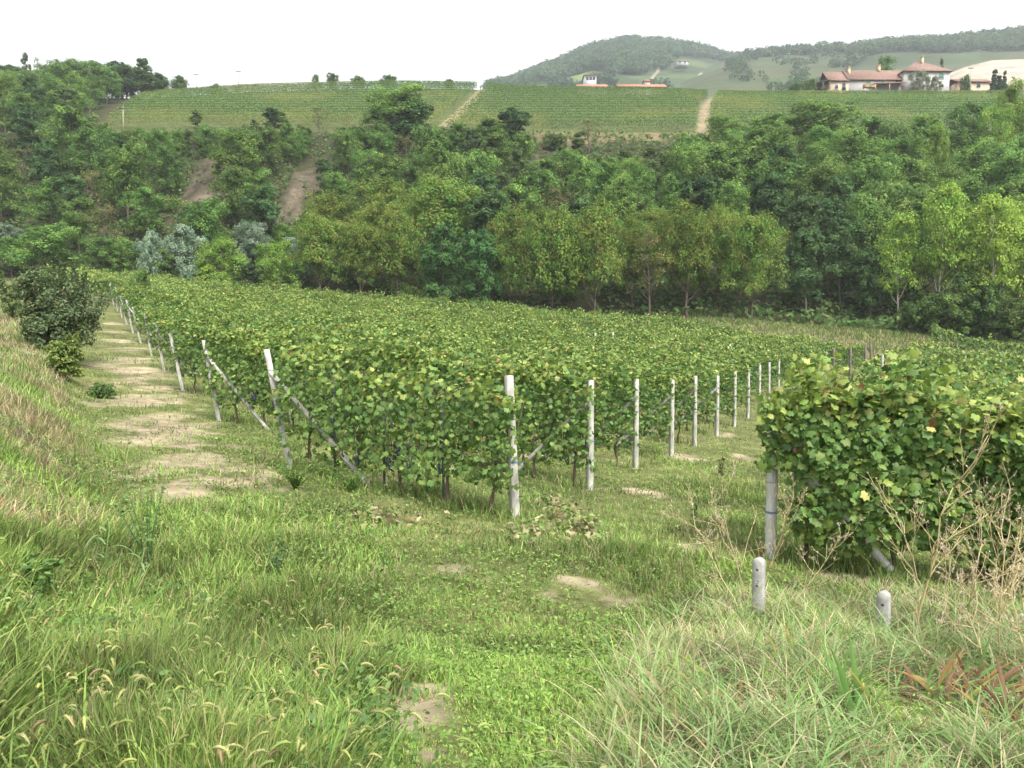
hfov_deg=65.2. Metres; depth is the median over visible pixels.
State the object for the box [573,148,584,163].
broadleaf tree
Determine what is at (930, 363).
vine row
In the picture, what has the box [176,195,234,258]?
feathery tree
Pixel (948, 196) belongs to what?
poplar tree
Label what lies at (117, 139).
dark tree
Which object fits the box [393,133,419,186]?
bare tree
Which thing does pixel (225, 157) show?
feathery tree
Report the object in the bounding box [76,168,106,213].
bare tree
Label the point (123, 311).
trellis post
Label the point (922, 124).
feathery tree
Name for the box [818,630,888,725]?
iris plant
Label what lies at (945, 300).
bush
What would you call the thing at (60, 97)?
slender tree
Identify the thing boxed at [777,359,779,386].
trellis post
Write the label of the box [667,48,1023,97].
forest hill
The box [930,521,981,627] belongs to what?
dry weed
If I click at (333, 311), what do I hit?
vine row
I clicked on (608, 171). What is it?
feathery tree
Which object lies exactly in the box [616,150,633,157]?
bush
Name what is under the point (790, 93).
vine row
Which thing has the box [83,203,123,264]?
broadleaf tree
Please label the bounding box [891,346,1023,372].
vine row
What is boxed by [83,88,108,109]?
broadleaf tree
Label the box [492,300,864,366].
vine row
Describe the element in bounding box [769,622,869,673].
iris plant
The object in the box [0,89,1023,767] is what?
ground
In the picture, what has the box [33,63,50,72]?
broadleaf tree
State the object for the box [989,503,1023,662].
dry weed
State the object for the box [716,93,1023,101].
vine row
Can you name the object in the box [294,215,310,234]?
bush
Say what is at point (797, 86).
bush
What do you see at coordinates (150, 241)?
willow tree
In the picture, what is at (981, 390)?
vine row
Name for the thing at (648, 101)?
vine row
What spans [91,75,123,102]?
broadleaf tree
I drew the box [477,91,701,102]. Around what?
vine row
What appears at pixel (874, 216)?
feathery tree
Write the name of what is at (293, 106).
vine row
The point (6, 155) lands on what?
feathery tree
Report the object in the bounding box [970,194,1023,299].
locust tree
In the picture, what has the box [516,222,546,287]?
dark tree
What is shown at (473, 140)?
dark tree
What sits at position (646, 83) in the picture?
red roofed house
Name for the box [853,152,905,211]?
broadleaf tree
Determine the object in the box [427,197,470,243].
broadleaf tree
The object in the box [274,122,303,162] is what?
feathery tree
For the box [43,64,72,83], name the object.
broadleaf tree
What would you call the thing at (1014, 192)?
broadleaf tree
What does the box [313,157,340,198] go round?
dark tree
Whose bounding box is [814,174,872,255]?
dark tree
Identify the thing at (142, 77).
slender tree
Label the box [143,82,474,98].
vine row
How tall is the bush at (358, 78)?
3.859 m
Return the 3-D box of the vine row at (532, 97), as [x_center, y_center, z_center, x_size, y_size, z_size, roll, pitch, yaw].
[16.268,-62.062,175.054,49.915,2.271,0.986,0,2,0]
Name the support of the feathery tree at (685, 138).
on the ground at (290, 197)
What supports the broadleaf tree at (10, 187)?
on the ground at (290, 197)
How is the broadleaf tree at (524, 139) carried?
on the ground at (290, 197)
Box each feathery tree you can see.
[0,73,22,132]
[0,140,21,190]
[0,221,86,281]
[0,236,41,277]
[4,69,20,76]
[15,176,71,226]
[39,73,61,86]
[43,117,72,171]
[44,79,90,117]
[63,71,98,111]
[79,59,117,100]
[94,136,153,222]
[99,130,116,145]
[106,235,141,272]
[121,61,138,97]
[137,128,156,153]
[165,128,191,159]
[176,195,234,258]
[204,127,261,184]
[241,167,275,219]
[272,222,300,243]
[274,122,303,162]
[320,170,360,217]
[339,128,363,151]
[348,148,371,187]
[357,81,431,145]
[360,148,397,190]
[415,139,469,210]
[453,148,502,188]
[553,148,576,176]
[564,152,600,201]
[584,156,632,226]
[601,171,645,232]
[607,157,638,212]
[626,159,658,212]
[630,155,642,180]
[641,201,672,258]
[656,174,693,220]
[659,141,709,200]
[670,136,707,162]
[673,131,698,140]
[678,140,752,208]
[705,113,748,144]
[707,179,752,233]
[710,169,745,209]
[711,128,741,165]
[724,124,777,213]
[735,129,758,152]
[740,217,787,286]
[741,112,792,151]
[756,122,798,174]
[784,98,867,147]
[798,123,833,161]
[799,142,840,176]
[802,143,846,220]
[804,125,853,161]
[828,124,897,181]
[837,154,901,218]
[841,191,901,292]
[860,138,887,156]
[886,194,962,296]
[890,154,942,210]
[892,112,947,181]
[933,126,974,171]
[943,135,1007,203]
[949,174,1004,232]
[957,148,997,192]
[983,142,1004,186]
[984,147,1023,202]
[988,132,1023,189]
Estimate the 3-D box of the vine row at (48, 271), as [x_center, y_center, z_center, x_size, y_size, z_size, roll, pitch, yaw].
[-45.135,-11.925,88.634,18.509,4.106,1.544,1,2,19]
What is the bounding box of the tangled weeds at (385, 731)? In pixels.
[0,417,437,767]
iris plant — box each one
[654,653,755,684]
[699,653,814,703]
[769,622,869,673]
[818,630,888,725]
[838,609,850,641]
[849,645,1019,708]
[884,646,1023,701]
[898,710,962,740]
[926,633,1023,696]
[946,654,1023,726]
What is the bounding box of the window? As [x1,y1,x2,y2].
[939,73,943,78]
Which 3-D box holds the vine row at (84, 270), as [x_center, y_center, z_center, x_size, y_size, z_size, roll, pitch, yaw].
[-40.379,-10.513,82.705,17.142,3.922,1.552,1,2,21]
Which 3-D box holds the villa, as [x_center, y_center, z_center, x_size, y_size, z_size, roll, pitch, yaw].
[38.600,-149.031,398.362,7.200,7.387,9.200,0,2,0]
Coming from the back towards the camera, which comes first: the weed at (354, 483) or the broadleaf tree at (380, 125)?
the broadleaf tree at (380, 125)
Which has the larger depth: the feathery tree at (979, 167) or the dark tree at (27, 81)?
the dark tree at (27, 81)
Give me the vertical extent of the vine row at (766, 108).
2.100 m
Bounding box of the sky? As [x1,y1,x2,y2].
[0,0,1023,97]
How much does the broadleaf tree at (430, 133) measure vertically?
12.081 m
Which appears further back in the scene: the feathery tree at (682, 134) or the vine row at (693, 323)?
the feathery tree at (682, 134)
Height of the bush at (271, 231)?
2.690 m
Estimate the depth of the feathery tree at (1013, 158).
98.86 m
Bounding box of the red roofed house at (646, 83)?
[616,80,666,94]
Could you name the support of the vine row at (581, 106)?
on the ground at (290, 197)
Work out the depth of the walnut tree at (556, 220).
81.69 m
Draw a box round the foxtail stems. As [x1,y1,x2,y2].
[0,405,621,767]
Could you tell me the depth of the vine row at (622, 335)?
53.74 m
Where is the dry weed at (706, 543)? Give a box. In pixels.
[661,483,737,605]
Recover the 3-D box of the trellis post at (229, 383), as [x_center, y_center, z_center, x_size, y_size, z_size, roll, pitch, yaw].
[-6.511,0.061,19.036,2.205,2.231,0.219,1,3,26]
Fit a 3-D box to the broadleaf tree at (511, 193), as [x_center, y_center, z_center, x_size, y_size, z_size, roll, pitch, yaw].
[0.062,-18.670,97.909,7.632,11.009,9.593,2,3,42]
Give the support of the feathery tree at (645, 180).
on the ground at (290, 197)
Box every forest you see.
[480,34,742,93]
[722,25,1023,91]
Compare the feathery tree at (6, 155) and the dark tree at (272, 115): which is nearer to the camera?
the feathery tree at (6, 155)
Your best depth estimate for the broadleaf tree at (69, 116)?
118.75 m
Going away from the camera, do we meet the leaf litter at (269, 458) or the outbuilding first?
the leaf litter at (269, 458)
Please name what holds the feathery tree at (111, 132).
on the ground at (290, 197)
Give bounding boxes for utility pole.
[119,107,126,129]
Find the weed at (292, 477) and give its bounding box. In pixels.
[264,454,341,489]
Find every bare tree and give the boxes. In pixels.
[4,146,33,195]
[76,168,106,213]
[305,107,330,136]
[341,113,352,128]
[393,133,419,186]
[578,119,601,151]
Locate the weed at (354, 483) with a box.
[315,462,381,491]
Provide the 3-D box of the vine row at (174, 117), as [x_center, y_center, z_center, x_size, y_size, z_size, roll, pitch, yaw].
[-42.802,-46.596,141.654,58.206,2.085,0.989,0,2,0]
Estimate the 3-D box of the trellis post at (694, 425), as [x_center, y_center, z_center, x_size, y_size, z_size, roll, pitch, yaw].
[4.760,0.924,24.377,1.816,2.370,0.157,1,3,31]
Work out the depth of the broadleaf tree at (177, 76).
208.88 m
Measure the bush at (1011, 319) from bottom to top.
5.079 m
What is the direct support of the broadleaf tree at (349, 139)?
on the ground at (290, 197)
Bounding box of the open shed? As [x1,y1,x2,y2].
[812,79,830,92]
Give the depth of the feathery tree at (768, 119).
121.59 m
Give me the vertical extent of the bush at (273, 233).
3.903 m
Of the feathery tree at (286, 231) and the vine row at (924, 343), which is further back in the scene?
the feathery tree at (286, 231)
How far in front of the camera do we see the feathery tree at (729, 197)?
92.35 m
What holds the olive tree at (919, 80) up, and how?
on the ground at (290, 197)
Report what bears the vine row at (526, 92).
on the ground at (290, 197)
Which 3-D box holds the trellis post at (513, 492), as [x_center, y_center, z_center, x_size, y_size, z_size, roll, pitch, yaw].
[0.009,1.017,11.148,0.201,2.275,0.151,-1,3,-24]
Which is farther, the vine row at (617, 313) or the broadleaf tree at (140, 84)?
the broadleaf tree at (140, 84)
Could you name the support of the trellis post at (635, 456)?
on the ground at (290, 197)
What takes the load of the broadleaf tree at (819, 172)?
on the ground at (290, 197)
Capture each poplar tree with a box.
[870,209,926,328]
[915,177,978,322]
[933,202,978,296]
[954,185,1023,339]
[998,203,1023,330]
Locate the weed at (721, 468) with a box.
[716,457,725,475]
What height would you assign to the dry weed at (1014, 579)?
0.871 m
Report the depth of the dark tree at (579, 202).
90.72 m
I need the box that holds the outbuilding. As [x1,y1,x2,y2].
[949,79,990,97]
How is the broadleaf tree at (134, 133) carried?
on the ground at (290, 197)
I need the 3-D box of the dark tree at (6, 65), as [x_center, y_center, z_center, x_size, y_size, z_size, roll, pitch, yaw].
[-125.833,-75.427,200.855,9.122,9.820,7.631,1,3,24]
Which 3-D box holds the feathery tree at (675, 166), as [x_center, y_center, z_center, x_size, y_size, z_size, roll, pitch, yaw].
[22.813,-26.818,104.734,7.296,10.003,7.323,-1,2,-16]
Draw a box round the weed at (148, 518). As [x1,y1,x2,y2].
[114,470,166,573]
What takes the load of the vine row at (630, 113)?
on the ground at (290, 197)
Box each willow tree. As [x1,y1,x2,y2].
[0,223,24,246]
[132,228,164,275]
[159,223,209,280]
[229,219,271,270]
[282,236,314,283]
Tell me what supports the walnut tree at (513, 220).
on the ground at (290, 197)
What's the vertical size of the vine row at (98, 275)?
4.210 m
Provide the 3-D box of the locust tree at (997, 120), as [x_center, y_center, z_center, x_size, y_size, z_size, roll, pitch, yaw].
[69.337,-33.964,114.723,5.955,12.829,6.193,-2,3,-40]
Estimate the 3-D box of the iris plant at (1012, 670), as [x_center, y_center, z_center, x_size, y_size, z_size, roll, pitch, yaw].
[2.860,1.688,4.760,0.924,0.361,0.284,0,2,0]
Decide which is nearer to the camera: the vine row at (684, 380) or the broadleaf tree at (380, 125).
the vine row at (684, 380)
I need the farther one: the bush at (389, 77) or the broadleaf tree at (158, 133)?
the bush at (389, 77)
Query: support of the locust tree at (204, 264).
on the ground at (290, 197)
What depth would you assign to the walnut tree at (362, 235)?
86.96 m
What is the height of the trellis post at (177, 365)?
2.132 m
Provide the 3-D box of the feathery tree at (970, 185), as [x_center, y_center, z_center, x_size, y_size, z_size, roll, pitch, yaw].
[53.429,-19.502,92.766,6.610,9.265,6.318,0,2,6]
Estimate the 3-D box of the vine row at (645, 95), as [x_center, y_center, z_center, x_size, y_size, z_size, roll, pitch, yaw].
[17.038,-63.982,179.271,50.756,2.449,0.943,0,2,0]
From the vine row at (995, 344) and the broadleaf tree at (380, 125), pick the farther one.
the broadleaf tree at (380, 125)
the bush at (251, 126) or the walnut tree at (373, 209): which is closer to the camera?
the walnut tree at (373, 209)
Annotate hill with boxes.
[522,55,723,93]
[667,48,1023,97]
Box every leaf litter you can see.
[197,451,306,488]
[283,502,451,534]
[495,518,560,550]
[516,490,612,539]
[562,514,623,542]
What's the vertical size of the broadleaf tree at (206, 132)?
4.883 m
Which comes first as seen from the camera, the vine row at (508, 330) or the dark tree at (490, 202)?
the vine row at (508, 330)
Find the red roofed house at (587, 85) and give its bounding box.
[576,84,607,93]
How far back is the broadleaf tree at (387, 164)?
106.50 m
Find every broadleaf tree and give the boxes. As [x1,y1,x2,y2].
[0,66,16,70]
[0,71,21,95]
[0,90,46,139]
[0,158,27,223]
[21,69,49,75]
[30,71,44,81]
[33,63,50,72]
[34,104,111,174]
[41,62,84,94]
[41,105,55,119]
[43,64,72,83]
[46,59,99,80]
[53,196,103,254]
[61,126,120,194]
[75,235,123,272]
[81,66,111,100]
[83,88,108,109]
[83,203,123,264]
[88,147,145,203]
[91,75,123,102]
[93,65,121,103]
[116,186,167,239]
[120,129,151,166]
[130,66,147,93]
[140,128,176,175]
[148,144,188,197]
[152,248,182,278]
[160,75,171,96]
[169,74,185,89]
[193,127,218,157]
[207,164,259,230]
[248,126,287,177]
[290,128,311,161]
[330,129,359,177]
[334,126,352,136]
[355,152,406,202]
[357,104,399,148]
[366,131,397,159]
[397,157,426,194]
[404,124,464,184]
[416,125,450,161]
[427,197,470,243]
[441,121,469,154]
[470,132,518,175]
[471,116,506,146]
[478,183,543,248]
[494,128,510,150]
[509,130,538,166]
[510,169,563,225]
[519,157,571,211]
[537,186,577,222]
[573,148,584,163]
[624,228,675,315]
[658,152,672,171]
[674,140,701,168]
[739,155,810,222]
[766,124,801,153]
[785,159,860,227]
[844,115,904,169]
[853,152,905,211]
[858,179,941,261]
[868,128,894,144]
[875,132,928,184]
[878,55,896,69]
[902,190,959,264]
[931,164,971,196]
[943,99,995,162]
[960,200,1012,269]
[995,174,1023,201]
[996,178,1023,228]
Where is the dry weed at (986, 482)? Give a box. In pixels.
[945,464,1023,622]
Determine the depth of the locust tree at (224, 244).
87.37 m
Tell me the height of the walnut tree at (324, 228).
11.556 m
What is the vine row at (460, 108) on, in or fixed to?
on the ground at (290, 197)
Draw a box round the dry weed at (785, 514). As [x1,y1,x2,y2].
[755,472,806,584]
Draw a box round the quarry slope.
[949,59,1023,93]
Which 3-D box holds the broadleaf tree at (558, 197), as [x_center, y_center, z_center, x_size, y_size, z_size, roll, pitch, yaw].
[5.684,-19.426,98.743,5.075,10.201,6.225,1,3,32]
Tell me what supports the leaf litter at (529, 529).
on the ground at (290, 197)
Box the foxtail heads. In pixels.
[0,381,626,767]
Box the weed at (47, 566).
[20,553,64,601]
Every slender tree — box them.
[20,52,31,70]
[25,73,43,102]
[48,85,78,132]
[80,68,95,112]
[133,58,155,90]
[179,129,194,166]
[189,110,202,127]
[250,119,258,127]
[490,170,510,203]
[508,148,529,201]
[556,155,574,200]
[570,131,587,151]
[646,161,663,191]
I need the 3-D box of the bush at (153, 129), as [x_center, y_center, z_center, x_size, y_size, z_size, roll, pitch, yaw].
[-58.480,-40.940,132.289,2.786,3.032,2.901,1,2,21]
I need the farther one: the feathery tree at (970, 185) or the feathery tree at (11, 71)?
the feathery tree at (11, 71)
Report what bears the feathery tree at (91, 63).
on the ground at (290, 197)
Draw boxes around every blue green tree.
[415,219,464,306]
[456,227,503,308]
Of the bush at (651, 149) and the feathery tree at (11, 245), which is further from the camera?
the bush at (651, 149)
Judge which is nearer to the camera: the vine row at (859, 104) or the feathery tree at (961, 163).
the feathery tree at (961, 163)
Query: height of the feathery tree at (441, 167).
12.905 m
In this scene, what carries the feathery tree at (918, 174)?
on the ground at (290, 197)
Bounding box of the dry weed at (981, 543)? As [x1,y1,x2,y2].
[942,494,1023,622]
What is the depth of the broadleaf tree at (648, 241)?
79.66 m
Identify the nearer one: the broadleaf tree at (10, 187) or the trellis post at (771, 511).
the trellis post at (771, 511)
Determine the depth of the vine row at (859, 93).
195.84 m
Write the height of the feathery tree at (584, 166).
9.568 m
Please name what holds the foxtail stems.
on the ground at (290, 197)
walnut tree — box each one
[289,208,353,291]
[296,189,353,252]
[333,216,392,293]
[334,191,418,273]
[344,176,418,231]
[369,207,428,296]
[400,171,488,254]
[481,200,541,302]
[517,201,591,309]
[545,195,631,310]
[606,217,656,310]
[611,206,677,281]
[642,198,718,318]
[697,200,744,291]
[708,208,792,316]
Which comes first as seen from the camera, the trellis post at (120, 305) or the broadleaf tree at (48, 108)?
the trellis post at (120, 305)
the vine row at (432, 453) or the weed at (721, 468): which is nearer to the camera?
the vine row at (432, 453)
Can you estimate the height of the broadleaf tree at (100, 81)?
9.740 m
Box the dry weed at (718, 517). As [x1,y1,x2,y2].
[691,460,770,608]
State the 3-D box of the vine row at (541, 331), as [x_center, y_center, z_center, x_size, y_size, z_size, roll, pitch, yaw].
[-9.526,-3.817,51.370,50.974,7.889,0.858,1,3,30]
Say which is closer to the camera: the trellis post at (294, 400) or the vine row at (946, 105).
the trellis post at (294, 400)
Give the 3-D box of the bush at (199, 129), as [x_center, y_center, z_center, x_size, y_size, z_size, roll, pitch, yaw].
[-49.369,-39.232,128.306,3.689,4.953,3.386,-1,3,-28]
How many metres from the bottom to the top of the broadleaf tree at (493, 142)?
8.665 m
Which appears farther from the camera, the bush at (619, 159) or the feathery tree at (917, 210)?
the bush at (619, 159)
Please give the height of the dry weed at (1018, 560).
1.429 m
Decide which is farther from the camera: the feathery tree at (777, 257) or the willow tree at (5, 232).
the willow tree at (5, 232)
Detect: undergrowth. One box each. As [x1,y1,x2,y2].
[0,128,1023,341]
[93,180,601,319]
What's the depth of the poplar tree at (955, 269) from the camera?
76.53 m
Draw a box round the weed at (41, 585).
[0,571,59,624]
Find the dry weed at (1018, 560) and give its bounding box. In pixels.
[957,461,1023,627]
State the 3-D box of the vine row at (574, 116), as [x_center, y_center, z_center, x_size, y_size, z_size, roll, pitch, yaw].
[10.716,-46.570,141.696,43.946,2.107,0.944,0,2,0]
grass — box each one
[0,315,1023,767]
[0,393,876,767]
[84,521,129,572]
[125,548,158,589]
[231,291,1023,366]
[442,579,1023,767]
[484,567,1023,767]
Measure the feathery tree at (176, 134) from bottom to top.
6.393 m
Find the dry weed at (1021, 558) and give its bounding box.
[1011,511,1023,613]
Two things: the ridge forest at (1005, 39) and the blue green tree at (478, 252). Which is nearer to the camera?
the blue green tree at (478, 252)
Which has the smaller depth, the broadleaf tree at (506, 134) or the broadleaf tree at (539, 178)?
the broadleaf tree at (539, 178)
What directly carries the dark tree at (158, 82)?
on the ground at (290, 197)
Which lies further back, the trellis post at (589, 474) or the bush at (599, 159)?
the bush at (599, 159)
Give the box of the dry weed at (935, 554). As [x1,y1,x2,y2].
[912,393,1018,630]
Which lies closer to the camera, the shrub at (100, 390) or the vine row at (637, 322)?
the shrub at (100, 390)
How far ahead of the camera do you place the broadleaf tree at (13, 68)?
199.32 m
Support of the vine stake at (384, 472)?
on the ground at (290, 197)
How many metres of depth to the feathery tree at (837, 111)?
120.58 m
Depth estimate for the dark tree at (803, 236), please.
79.36 m
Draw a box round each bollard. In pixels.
[752,557,765,618]
[876,590,890,631]
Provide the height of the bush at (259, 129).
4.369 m
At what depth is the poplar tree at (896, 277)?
76.63 m
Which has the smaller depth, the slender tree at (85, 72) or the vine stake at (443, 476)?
the vine stake at (443, 476)
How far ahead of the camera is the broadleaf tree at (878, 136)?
120.78 m
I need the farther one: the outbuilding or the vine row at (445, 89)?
the outbuilding
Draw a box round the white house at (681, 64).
[674,61,688,68]
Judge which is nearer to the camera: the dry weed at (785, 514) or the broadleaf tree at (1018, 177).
the dry weed at (785, 514)
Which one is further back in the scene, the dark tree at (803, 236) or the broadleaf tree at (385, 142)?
the broadleaf tree at (385, 142)
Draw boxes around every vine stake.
[333,373,335,478]
[382,381,385,490]
[442,390,444,504]
[522,392,523,470]
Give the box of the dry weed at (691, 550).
[684,525,702,582]
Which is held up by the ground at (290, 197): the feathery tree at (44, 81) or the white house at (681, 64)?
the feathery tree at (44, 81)
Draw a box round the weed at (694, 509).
[690,503,698,521]
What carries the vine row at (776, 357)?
on the ground at (290, 197)
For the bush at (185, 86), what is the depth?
209.26 m
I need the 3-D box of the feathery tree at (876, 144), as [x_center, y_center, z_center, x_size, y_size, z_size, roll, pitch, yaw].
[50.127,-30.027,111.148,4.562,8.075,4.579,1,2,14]
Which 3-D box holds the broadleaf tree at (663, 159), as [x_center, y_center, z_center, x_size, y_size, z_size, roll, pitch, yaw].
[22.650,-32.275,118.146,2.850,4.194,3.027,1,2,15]
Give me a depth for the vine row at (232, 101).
166.54 m
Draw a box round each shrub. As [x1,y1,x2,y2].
[0,271,24,319]
[8,260,109,353]
[43,331,84,378]
[85,382,117,397]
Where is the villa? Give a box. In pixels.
[582,75,597,83]
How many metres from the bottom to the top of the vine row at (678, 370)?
5.700 m
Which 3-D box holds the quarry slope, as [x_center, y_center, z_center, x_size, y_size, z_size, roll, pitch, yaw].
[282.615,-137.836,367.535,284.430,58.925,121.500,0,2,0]
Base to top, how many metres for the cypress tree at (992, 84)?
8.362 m
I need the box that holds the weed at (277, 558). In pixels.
[262,541,290,574]
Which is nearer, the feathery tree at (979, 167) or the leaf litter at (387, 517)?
the leaf litter at (387, 517)
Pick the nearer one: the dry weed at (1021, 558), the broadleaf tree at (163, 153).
the dry weed at (1021, 558)
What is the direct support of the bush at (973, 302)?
on the ground at (290, 197)
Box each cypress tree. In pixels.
[988,69,997,93]
[995,75,1004,97]
[1003,70,1007,89]
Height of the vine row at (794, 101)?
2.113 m
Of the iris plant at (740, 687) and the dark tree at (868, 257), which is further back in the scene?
the dark tree at (868, 257)
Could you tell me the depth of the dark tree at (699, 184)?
90.23 m
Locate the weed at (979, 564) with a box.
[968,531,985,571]
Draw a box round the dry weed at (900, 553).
[858,472,931,616]
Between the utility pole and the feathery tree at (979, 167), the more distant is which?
the utility pole
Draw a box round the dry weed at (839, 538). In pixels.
[795,516,865,600]
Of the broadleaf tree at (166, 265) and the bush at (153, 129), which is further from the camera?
the bush at (153, 129)
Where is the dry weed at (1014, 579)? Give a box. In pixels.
[968,561,1023,651]
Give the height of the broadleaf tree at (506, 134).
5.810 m
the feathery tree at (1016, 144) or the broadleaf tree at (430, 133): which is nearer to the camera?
the feathery tree at (1016, 144)
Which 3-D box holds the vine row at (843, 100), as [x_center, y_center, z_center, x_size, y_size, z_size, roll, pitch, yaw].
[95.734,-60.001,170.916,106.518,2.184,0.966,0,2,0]
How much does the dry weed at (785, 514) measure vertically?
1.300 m
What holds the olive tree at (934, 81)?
on the ground at (290, 197)
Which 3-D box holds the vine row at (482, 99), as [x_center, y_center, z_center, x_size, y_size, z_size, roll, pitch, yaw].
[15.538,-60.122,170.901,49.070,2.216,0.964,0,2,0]
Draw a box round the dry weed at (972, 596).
[930,560,998,653]
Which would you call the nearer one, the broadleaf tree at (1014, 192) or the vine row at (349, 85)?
the broadleaf tree at (1014, 192)
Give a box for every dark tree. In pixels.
[0,64,24,74]
[8,102,45,162]
[13,74,48,131]
[23,139,62,213]
[43,170,92,247]
[106,60,136,99]
[107,132,130,147]
[148,73,169,89]
[179,202,216,247]
[231,264,264,286]
[239,185,284,239]
[260,107,288,128]
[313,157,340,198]
[387,100,433,148]
[426,240,451,290]
[457,128,487,173]
[457,190,510,288]
[461,171,499,230]
[495,107,533,147]
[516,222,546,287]
[553,231,592,300]
[555,194,597,259]
[666,173,722,260]
[748,142,803,217]
[749,168,791,258]
[771,226,827,317]
[785,190,824,261]
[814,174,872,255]
[815,217,869,308]
[851,245,889,321]
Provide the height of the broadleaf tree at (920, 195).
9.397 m
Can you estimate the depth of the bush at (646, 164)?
111.01 m
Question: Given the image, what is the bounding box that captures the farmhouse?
[817,56,952,97]
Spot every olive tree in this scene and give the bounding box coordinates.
[907,70,930,91]
[925,75,942,92]
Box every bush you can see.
[97,126,118,146]
[121,85,141,97]
[128,265,151,302]
[151,128,165,141]
[166,128,183,142]
[172,78,189,95]
[193,125,215,150]
[219,127,240,148]
[236,124,266,152]
[253,124,272,141]
[263,123,276,143]
[267,224,277,241]
[270,222,298,243]
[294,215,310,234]
[296,124,313,146]
[312,74,318,88]
[326,72,339,89]
[349,75,365,88]
[350,126,365,144]
[378,74,398,88]
[457,127,487,150]
[518,131,538,157]
[540,133,568,149]
[547,150,561,175]
[589,155,606,181]
[613,155,625,175]
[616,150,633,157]
[640,160,665,188]
[642,147,660,155]
[654,149,672,166]
[667,141,678,156]
[698,131,716,148]
[788,82,803,96]
[802,78,816,93]
[893,301,928,334]
[907,290,972,336]
[942,270,1011,337]
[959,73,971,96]
[976,292,1023,342]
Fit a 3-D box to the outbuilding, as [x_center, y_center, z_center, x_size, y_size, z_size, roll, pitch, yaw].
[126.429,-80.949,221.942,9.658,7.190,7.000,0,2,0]
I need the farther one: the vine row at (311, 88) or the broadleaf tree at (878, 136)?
the vine row at (311, 88)
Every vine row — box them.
[39,261,173,280]
[57,266,184,285]
[66,266,198,292]
[75,272,203,297]
[104,269,811,378]
[106,115,434,126]
[108,272,795,380]
[109,112,437,122]
[109,275,782,387]
[112,109,442,119]
[112,281,771,394]
[115,281,762,396]
[116,107,445,116]
[119,104,448,114]
[121,283,751,414]
[122,102,451,111]
[125,99,454,109]
[125,285,738,421]
[128,97,457,106]
[130,95,460,104]
[132,92,462,101]
[133,293,721,430]
[135,90,465,101]
[138,88,468,99]
[140,86,470,97]
[141,83,472,95]
[141,299,699,441]
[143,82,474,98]
[146,80,476,96]
[150,272,827,372]
[153,304,678,439]
[170,309,646,465]
[202,312,603,486]
[271,280,845,370]
[271,324,532,516]
[398,289,859,368]
[445,118,695,129]
[449,115,695,126]
[452,112,696,123]
[456,109,696,119]
[459,107,696,117]
[462,104,697,114]
[465,102,696,111]
[468,100,698,109]
[470,97,698,106]
[472,95,699,104]
[476,93,700,101]
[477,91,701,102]
[480,89,702,99]
[482,87,703,99]
[483,85,704,96]
[485,83,706,97]
[487,82,707,95]
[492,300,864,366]
[555,308,818,346]
[575,311,745,339]
[602,310,672,326]
[710,100,1023,109]
[710,102,1022,111]
[710,104,1001,114]
[710,107,1001,116]
[710,112,976,122]
[710,115,1022,124]
[710,118,1010,127]
[711,98,1017,107]
[712,109,978,119]
[713,96,1019,104]
[713,97,1023,105]
[714,93,1023,102]
[714,95,1023,103]
[716,92,999,100]
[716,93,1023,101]
[717,91,1023,98]
[719,90,1023,97]
[754,348,1023,588]
[783,369,1023,509]
[818,387,1021,489]
[821,373,1023,468]
[831,373,987,450]
[849,369,1023,398]
[850,368,1023,394]
[858,360,1023,400]
[865,359,1023,391]
[870,352,1023,382]
[877,348,1023,383]
[885,377,1019,445]
[886,346,1023,382]
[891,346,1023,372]
[898,344,1023,367]
[910,338,1022,369]
[930,323,1023,355]
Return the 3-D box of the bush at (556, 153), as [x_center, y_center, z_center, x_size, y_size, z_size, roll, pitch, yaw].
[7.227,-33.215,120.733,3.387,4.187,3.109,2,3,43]
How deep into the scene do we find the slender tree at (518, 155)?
111.01 m
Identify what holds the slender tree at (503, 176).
on the ground at (290, 197)
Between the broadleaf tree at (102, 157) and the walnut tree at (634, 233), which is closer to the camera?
the walnut tree at (634, 233)
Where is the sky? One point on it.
(268, 41)
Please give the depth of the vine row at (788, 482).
13.40 m
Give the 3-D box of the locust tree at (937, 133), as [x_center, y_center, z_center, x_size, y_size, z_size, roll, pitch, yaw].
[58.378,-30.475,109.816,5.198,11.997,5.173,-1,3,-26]
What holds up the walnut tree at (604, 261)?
on the ground at (290, 197)
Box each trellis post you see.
[118,291,122,316]
[120,296,126,323]
[126,300,150,334]
[132,307,141,342]
[144,315,151,354]
[154,322,192,375]
[168,333,184,390]
[202,340,269,429]
[264,349,371,487]
[504,375,519,520]
[518,380,593,489]
[572,379,638,468]
[617,379,674,456]
[647,376,697,446]
[674,376,719,435]
[732,372,736,426]
[746,369,749,418]
[757,365,760,408]
[765,414,902,576]
[767,362,770,398]
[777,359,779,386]
[831,348,834,379]
[848,347,851,380]
[863,345,866,377]
[870,344,871,359]
[881,354,883,366]
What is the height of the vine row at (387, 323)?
6.726 m
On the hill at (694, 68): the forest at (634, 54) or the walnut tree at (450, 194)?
the forest at (634, 54)
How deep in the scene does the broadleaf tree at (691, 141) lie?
110.64 m
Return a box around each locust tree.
[193,235,250,287]
[193,260,224,288]
[253,237,302,289]
[920,119,955,188]
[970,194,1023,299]
[975,101,1017,180]
[986,77,1023,151]
[1011,99,1023,138]

